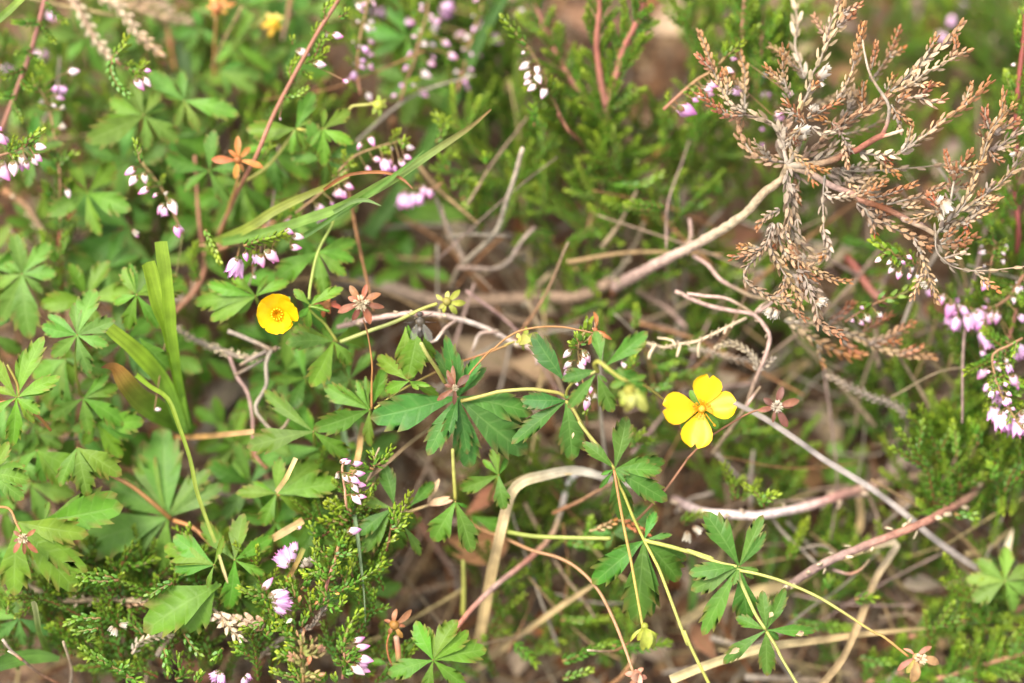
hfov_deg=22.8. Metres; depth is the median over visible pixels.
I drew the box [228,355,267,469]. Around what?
twig
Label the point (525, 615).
dry stalk
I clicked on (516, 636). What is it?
dry stalk
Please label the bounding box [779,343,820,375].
fallen leaf
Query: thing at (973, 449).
dry stalk
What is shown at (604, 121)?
heather
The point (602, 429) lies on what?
dry stalk
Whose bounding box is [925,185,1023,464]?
heather
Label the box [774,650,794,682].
dry stalk
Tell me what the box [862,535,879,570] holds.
fallen leaf
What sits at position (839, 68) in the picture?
fallen leaf
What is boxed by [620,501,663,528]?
fallen leaf
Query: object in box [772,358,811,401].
dry stalk
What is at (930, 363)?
dry stalk
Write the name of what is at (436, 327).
fallen leaf
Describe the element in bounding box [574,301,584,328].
twig
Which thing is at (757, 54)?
heather
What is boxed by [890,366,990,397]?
dry stalk
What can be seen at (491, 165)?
dry stalk
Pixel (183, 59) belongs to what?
grass strand
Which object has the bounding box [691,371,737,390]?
fallen leaf
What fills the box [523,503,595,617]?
dry stalk
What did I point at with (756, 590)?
straw
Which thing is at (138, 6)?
twig
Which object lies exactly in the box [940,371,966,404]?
fallen leaf
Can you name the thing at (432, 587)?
twig
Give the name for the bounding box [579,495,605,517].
fallen leaf
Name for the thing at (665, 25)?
fallen leaf
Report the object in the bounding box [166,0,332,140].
tormentil
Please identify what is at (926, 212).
dry stalk
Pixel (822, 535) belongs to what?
grass strand
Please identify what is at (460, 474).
fallen leaf
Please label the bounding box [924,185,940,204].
fallen leaf
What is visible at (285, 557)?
heather
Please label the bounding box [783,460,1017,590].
twig
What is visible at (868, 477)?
fallen leaf
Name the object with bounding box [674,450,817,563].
twig
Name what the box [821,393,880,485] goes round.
tormentil
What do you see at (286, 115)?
heather
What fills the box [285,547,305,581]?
straw
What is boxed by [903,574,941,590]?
fallen leaf
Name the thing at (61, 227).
heather
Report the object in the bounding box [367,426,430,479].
straw
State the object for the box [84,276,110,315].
twig
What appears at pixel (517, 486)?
straw
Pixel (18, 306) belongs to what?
tormentil
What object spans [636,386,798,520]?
tormentil
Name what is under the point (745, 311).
twig
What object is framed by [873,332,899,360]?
fallen leaf
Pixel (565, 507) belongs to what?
dry stalk
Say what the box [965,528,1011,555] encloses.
straw
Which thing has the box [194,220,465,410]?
tormentil
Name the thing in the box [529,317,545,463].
dry stalk
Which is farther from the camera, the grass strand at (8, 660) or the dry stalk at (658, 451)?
the dry stalk at (658, 451)
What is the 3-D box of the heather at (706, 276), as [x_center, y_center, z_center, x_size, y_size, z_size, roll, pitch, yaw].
[0.048,-0.005,0.414,0.055,0.026,0.051,0,70,0]
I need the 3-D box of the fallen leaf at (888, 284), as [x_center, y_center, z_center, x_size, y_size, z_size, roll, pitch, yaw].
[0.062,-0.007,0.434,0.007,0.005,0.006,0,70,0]
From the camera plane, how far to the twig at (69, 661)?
0.39 m
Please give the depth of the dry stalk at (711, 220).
0.41 m
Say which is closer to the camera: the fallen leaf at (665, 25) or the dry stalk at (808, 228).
the dry stalk at (808, 228)
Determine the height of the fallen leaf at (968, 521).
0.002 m
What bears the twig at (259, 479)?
on the litter
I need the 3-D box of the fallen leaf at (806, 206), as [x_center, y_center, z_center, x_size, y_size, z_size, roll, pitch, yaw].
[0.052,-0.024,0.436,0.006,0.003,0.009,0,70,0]
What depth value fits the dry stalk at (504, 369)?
0.41 m
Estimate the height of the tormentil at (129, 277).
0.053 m
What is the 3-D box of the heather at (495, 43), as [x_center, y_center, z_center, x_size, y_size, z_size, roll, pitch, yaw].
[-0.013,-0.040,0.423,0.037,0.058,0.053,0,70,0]
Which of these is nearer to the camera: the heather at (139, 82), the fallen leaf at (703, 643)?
the heather at (139, 82)
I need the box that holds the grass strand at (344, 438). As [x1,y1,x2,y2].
[335,384,365,621]
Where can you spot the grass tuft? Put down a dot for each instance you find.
(173, 414)
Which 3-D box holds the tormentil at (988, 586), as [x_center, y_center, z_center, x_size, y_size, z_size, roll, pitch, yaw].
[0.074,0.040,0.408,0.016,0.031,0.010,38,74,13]
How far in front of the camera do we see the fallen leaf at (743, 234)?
0.43 m
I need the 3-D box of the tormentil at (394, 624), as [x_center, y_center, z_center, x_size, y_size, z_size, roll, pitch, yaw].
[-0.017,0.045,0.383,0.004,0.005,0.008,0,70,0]
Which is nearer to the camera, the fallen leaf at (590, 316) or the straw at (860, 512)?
the straw at (860, 512)
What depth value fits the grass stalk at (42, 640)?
0.39 m
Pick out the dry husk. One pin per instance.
(444, 500)
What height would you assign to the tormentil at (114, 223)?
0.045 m
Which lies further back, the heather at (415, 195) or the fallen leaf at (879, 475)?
the fallen leaf at (879, 475)
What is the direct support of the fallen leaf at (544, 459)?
on the litter
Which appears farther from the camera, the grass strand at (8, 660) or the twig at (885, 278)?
the twig at (885, 278)
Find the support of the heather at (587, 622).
on the litter
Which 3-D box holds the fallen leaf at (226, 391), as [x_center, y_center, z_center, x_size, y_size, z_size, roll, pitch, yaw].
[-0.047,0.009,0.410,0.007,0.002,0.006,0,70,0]
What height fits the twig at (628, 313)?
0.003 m
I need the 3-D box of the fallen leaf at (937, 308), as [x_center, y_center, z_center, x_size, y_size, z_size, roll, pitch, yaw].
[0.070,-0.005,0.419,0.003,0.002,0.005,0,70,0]
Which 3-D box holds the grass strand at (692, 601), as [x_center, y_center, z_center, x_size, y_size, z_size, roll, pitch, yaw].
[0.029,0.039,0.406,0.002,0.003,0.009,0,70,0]
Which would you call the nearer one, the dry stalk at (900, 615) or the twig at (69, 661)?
the twig at (69, 661)
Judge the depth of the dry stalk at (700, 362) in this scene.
0.40 m
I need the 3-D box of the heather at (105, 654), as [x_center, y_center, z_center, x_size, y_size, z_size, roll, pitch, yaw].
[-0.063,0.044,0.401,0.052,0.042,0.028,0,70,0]
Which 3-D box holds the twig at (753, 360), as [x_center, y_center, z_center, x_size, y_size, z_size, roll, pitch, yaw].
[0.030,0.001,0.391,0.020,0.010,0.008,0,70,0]
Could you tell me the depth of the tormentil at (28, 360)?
0.38 m
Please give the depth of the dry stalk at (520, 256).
0.42 m
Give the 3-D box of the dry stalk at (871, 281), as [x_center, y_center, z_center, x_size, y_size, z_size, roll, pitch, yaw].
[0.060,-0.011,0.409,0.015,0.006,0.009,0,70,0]
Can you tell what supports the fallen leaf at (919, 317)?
on the litter
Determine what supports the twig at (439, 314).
on the litter
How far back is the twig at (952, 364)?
0.42 m
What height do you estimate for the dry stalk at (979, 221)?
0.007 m
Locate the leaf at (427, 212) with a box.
[388,202,489,222]
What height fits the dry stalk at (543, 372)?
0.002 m
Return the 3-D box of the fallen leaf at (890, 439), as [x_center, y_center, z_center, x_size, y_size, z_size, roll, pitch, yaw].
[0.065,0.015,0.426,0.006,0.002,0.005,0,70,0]
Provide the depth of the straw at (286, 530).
0.39 m
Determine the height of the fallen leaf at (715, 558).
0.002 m
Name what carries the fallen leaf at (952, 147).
on the litter
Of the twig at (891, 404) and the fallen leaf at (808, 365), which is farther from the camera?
the fallen leaf at (808, 365)
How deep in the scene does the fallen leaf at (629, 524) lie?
0.39 m
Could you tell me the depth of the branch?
0.41 m
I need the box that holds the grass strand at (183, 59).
[173,37,191,82]
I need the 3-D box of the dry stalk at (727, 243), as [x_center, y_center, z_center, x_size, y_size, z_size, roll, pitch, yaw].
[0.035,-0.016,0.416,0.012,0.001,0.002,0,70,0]
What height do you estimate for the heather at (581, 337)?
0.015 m
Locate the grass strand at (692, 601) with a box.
[687,555,697,611]
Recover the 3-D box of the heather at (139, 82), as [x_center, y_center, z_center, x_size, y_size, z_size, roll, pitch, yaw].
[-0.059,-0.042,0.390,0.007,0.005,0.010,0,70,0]
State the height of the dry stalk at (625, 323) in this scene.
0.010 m
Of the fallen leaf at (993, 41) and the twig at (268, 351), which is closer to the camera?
the twig at (268, 351)
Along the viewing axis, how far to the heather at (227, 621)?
0.39 m
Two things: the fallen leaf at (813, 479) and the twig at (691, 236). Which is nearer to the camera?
the twig at (691, 236)
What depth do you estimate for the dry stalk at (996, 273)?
0.40 m
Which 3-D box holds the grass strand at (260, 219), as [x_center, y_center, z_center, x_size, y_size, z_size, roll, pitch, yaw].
[-0.038,-0.019,0.393,0.027,0.017,0.007,0,70,0]
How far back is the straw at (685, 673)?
0.39 m
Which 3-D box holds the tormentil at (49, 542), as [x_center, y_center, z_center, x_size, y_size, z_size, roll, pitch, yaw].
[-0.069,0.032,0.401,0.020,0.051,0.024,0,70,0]
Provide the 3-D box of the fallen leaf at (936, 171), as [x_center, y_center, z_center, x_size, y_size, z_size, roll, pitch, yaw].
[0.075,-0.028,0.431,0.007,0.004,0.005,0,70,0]
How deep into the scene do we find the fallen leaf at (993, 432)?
0.43 m
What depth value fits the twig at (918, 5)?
0.43 m
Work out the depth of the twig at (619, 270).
0.41 m
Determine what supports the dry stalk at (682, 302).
on the litter
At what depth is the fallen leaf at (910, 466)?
0.42 m
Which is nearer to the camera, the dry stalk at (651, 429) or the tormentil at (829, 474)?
the dry stalk at (651, 429)
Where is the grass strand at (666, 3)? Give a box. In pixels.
[659,0,691,23]
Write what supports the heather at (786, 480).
on the litter
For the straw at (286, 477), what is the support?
on the tormentil at (275, 450)
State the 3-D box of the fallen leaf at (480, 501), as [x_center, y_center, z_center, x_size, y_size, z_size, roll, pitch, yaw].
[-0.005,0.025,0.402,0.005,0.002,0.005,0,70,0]
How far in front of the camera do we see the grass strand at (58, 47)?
0.41 m
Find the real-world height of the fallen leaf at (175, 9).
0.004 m
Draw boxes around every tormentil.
[0,0,531,639]
[0,233,74,352]
[0,336,59,451]
[0,441,123,595]
[0,601,67,648]
[10,289,143,488]
[63,158,159,291]
[78,426,272,638]
[85,69,238,241]
[113,263,192,395]
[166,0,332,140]
[171,9,386,267]
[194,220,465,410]
[211,136,262,234]
[236,390,350,568]
[313,284,938,682]
[358,448,654,615]
[371,620,486,682]
[384,609,411,665]
[470,519,646,682]
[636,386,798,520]
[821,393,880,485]
[928,546,1023,612]
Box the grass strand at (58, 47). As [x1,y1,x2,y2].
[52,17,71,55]
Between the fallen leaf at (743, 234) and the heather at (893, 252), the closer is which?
the heather at (893, 252)
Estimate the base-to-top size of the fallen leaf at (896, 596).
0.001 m
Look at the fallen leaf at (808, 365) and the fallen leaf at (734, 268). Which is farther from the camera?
the fallen leaf at (808, 365)
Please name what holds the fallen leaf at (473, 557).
on the litter
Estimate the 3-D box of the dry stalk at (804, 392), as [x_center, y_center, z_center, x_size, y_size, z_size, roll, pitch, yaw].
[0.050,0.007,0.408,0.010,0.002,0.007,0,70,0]
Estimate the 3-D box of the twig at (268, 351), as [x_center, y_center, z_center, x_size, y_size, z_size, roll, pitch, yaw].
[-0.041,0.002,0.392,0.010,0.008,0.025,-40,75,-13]
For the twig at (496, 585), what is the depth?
0.39 m
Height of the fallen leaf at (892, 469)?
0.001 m
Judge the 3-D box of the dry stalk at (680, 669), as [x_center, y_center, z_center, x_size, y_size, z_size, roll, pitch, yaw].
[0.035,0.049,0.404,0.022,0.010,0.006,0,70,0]
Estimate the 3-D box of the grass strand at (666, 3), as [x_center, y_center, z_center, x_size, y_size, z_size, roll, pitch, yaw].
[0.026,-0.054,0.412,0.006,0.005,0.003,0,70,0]
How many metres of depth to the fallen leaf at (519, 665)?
0.41 m
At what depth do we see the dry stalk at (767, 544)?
0.40 m
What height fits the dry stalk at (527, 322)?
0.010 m
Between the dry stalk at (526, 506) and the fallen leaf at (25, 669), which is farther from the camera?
the fallen leaf at (25, 669)
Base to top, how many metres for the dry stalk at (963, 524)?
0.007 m
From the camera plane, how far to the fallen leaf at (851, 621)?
0.41 m
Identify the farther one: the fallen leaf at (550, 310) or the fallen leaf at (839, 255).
the fallen leaf at (550, 310)
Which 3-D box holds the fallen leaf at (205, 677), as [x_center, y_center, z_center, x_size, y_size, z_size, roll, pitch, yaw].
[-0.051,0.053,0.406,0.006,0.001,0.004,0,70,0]
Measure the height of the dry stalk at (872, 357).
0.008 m
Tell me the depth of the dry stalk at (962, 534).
0.40 m
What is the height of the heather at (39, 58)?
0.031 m
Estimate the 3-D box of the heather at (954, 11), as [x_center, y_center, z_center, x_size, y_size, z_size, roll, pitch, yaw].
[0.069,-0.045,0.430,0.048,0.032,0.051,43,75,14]
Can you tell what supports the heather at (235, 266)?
on the litter
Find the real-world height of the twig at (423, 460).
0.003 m
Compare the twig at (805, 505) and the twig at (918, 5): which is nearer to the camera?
the twig at (805, 505)
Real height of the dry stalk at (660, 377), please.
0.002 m
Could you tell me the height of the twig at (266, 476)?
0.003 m
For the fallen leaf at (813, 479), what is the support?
on the litter
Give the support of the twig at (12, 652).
on the litter
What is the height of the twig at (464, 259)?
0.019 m
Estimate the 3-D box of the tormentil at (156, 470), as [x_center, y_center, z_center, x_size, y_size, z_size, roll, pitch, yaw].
[-0.053,0.035,0.403,0.024,0.043,0.031,-39,75,-13]
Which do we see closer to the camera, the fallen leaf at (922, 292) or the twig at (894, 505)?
the twig at (894, 505)
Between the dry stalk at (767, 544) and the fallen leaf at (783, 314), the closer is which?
the dry stalk at (767, 544)
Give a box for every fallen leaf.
[9,662,47,673]
[144,2,194,44]
[175,661,210,682]
[203,379,239,411]
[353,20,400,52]
[421,274,449,288]
[424,313,450,337]
[432,481,448,498]
[440,460,479,479]
[445,220,469,254]
[448,525,507,564]
[450,336,512,373]
[466,484,495,514]
[508,650,527,675]
[509,353,559,381]
[535,303,558,313]
[536,455,557,471]
[558,4,617,37]
[561,584,592,615]
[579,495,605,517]
[588,309,598,330]
[589,416,615,440]
[591,486,641,504]
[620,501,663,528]
[637,637,672,659]
[647,0,694,32]
[690,624,715,657]
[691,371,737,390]
[702,554,727,581]
[716,266,739,281]
[718,227,759,253]
[747,268,770,300]
[762,305,787,318]
[775,649,792,666]
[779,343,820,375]
[791,468,823,488]
[796,37,812,54]
[802,179,833,225]
[805,404,843,436]
[808,241,855,265]
[814,41,866,83]
[831,237,848,271]
[834,462,872,491]
[843,613,872,631]
[860,282,890,308]
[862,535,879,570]
[865,468,896,501]
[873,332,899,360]
[883,419,918,447]
[888,451,910,471]
[889,593,913,613]
[892,491,914,509]
[903,450,926,471]
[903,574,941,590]
[914,304,930,322]
[918,276,937,296]
[922,297,943,318]
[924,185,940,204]
[928,140,965,161]
[933,162,971,194]
[936,569,949,583]
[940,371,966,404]
[957,265,993,294]
[963,505,989,525]
[966,23,1008,56]
[985,427,998,450]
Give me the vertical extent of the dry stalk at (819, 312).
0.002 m
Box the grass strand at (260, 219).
[184,177,348,257]
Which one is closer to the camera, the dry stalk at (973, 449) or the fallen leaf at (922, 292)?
the dry stalk at (973, 449)
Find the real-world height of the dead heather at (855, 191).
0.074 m
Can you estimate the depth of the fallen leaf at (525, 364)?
0.41 m
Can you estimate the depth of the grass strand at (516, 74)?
0.41 m
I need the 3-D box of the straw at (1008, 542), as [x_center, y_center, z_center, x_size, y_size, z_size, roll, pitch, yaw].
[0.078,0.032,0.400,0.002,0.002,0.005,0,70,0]
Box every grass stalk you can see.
[31,601,52,653]
[221,109,490,246]
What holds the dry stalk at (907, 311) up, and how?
on the litter
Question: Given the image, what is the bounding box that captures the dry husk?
[403,478,452,512]
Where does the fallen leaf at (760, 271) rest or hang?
on the heather at (706, 276)
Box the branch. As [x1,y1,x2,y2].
[337,272,612,323]
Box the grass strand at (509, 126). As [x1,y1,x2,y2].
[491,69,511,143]
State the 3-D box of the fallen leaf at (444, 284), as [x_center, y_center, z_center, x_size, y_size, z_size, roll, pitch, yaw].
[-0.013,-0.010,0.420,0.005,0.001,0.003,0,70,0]
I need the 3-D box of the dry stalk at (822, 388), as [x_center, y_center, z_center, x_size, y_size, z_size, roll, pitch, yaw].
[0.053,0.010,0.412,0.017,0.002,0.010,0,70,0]
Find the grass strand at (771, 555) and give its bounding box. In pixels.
[759,533,779,584]
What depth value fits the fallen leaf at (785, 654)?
0.41 m
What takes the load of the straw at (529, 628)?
on the litter
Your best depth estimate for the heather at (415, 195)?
0.39 m
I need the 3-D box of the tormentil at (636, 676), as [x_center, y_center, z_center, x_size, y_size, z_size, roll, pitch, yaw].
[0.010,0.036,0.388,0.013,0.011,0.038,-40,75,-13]
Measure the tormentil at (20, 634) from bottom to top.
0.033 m
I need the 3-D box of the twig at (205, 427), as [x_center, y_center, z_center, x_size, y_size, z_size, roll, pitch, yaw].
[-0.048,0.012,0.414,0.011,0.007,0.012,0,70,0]
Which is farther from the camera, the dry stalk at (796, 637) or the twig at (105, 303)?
the dry stalk at (796, 637)
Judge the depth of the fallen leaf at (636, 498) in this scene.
0.41 m
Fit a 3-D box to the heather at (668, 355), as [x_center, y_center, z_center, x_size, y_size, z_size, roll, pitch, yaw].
[0.014,0.010,0.406,0.030,0.026,0.025,11,70,4]
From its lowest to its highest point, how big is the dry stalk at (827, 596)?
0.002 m
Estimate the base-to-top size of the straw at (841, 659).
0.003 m
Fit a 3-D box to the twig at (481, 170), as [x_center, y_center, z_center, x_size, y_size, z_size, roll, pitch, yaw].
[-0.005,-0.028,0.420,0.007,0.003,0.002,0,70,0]
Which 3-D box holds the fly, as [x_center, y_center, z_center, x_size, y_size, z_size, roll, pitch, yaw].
[-0.014,-0.002,0.375,0.005,0.002,0.004,0,70,0]
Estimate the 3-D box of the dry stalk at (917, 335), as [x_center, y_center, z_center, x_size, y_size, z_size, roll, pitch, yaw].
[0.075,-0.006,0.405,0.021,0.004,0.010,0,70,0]
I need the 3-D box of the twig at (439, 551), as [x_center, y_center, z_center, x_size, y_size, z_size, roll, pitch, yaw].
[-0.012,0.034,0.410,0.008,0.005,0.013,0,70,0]
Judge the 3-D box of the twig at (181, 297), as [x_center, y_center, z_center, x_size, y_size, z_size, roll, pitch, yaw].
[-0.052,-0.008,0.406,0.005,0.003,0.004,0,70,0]
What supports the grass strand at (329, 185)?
on the litter
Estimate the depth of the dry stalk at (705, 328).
0.41 m
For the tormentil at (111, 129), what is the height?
0.055 m
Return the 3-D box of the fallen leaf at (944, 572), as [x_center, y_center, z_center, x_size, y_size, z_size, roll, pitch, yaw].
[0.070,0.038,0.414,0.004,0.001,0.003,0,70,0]
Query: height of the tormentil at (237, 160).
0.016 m
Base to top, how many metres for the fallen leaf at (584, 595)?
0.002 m
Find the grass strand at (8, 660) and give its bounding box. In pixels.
[0,649,59,670]
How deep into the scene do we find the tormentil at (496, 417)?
0.38 m
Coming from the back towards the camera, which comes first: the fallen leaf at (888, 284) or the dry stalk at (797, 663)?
the fallen leaf at (888, 284)
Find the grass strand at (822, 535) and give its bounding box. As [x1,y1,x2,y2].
[816,507,831,553]
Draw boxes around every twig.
[1,187,45,233]
[1,638,58,682]
[62,641,72,682]
[70,0,111,58]
[71,0,117,60]
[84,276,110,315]
[99,0,165,56]
[115,0,203,28]
[174,281,202,303]
[176,324,294,428]
[189,380,250,446]
[208,474,266,482]
[217,491,254,503]
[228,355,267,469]
[250,451,270,479]
[281,0,292,41]
[336,310,537,365]
[398,581,454,593]
[413,511,460,591]
[416,451,443,490]
[434,147,534,289]
[439,466,608,652]
[443,369,531,445]
[460,167,500,176]
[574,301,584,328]
[587,634,637,682]
[603,221,645,279]
[603,299,689,336]
[629,289,687,328]
[647,317,776,370]
[670,467,931,519]
[674,254,794,454]
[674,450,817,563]
[681,218,693,246]
[710,635,753,645]
[744,672,820,682]
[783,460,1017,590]
[798,20,854,30]
[799,495,912,560]
[825,373,908,446]
[829,518,845,535]
[877,257,898,292]
[910,0,923,20]
[948,324,962,372]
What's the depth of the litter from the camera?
0.42 m
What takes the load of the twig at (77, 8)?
on the litter
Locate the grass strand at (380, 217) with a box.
[361,0,506,239]
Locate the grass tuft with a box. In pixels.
[101,241,216,542]
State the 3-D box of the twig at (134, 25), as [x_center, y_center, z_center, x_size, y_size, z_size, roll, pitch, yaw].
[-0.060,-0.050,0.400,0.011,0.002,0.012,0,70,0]
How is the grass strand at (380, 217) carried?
on the litter
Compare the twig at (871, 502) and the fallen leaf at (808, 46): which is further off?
the fallen leaf at (808, 46)
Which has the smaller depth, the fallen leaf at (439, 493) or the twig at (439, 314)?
the twig at (439, 314)
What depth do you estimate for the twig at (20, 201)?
0.40 m
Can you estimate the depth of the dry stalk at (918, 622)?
0.40 m
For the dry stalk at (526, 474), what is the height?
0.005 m
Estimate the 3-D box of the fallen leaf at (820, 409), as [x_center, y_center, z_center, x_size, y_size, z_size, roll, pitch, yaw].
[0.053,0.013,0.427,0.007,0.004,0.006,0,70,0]
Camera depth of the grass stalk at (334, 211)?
0.38 m
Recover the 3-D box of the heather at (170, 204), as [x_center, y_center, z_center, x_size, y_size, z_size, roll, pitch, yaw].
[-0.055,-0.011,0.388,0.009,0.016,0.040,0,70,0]
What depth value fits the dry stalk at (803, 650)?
0.41 m
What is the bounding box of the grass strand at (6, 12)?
[0,0,23,22]
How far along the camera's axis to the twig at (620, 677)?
0.39 m
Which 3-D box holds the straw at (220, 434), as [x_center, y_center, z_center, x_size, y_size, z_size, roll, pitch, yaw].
[-0.048,0.014,0.393,0.017,0.010,0.003,0,70,0]
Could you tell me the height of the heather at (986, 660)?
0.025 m
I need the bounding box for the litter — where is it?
[0,0,1023,682]
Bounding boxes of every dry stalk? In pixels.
[465,198,553,273]
[465,290,563,399]
[467,116,528,204]
[482,614,563,644]
[491,331,513,474]
[504,472,571,486]
[508,543,548,652]
[513,242,568,340]
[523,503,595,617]
[527,288,547,417]
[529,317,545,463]
[552,481,612,514]
[598,359,607,470]
[614,313,712,367]
[630,389,683,454]
[654,424,679,454]
[656,499,756,513]
[657,369,674,433]
[662,633,780,673]
[665,140,689,248]
[674,245,686,348]
[684,241,761,320]
[686,271,756,377]
[687,267,749,369]
[695,208,723,262]
[708,242,750,246]
[719,649,851,674]
[742,220,861,249]
[763,543,806,546]
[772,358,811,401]
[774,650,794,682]
[786,547,883,625]
[789,372,892,429]
[792,516,843,586]
[793,564,891,638]
[794,303,893,330]
[796,560,864,663]
[798,362,848,399]
[801,213,811,290]
[840,259,920,293]
[854,349,876,426]
[878,613,946,630]
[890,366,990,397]
[896,219,961,337]
[902,181,1023,215]
[903,610,981,682]
[916,286,1023,336]
[924,359,991,400]
[932,159,981,223]
[935,498,1023,550]
[937,503,1018,537]
[942,444,965,481]
[965,424,979,478]
[967,264,1018,279]
[986,526,1017,566]
[1014,607,1023,614]
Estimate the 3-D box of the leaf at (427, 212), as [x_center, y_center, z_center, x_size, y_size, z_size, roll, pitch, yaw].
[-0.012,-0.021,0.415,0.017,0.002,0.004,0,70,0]
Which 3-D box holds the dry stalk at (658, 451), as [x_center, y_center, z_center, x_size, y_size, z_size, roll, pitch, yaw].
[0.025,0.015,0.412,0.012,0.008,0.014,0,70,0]
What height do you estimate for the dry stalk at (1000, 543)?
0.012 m
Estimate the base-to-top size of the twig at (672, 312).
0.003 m
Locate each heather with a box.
[0,0,100,180]
[0,0,396,464]
[0,521,271,682]
[27,68,79,319]
[28,583,265,656]
[105,33,150,99]
[125,137,183,410]
[132,155,303,312]
[213,443,421,682]
[217,0,349,316]
[272,526,314,579]
[276,128,442,223]
[338,0,539,209]
[409,0,732,393]
[433,435,672,680]
[504,309,704,467]
[563,315,646,426]
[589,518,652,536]
[592,0,1023,369]
[631,0,830,217]
[643,168,966,462]
[681,392,867,613]
[772,477,1023,682]
[773,0,1023,196]
[795,325,1023,543]
[810,234,919,313]
[845,277,927,324]
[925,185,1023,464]
[986,6,1023,332]
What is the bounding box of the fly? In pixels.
[404,311,434,341]
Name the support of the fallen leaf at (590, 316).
on the litter
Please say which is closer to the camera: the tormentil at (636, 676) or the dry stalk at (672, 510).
the tormentil at (636, 676)
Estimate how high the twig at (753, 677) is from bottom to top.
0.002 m
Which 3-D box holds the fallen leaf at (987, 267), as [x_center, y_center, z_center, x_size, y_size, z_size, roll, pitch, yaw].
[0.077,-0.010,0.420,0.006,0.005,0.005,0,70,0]
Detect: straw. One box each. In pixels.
[172,429,253,439]
[271,518,303,541]
[275,457,297,492]
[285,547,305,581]
[347,422,364,475]
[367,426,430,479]
[464,584,592,680]
[474,466,630,643]
[669,627,934,682]
[676,579,805,625]
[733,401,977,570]
[819,539,899,682]
[852,494,863,545]
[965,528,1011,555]
[1004,529,1012,551]
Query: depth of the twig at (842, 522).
0.41 m
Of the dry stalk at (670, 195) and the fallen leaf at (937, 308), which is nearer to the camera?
the dry stalk at (670, 195)
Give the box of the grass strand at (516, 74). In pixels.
[511,44,518,158]
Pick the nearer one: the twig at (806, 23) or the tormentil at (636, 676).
the tormentil at (636, 676)
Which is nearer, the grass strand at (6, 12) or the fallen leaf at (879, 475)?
the grass strand at (6, 12)
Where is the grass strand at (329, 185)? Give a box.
[323,170,412,190]
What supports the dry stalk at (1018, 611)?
on the litter
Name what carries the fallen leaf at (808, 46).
on the litter
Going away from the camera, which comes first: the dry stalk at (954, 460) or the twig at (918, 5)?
the dry stalk at (954, 460)
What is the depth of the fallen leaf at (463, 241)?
0.42 m
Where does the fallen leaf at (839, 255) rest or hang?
on the litter

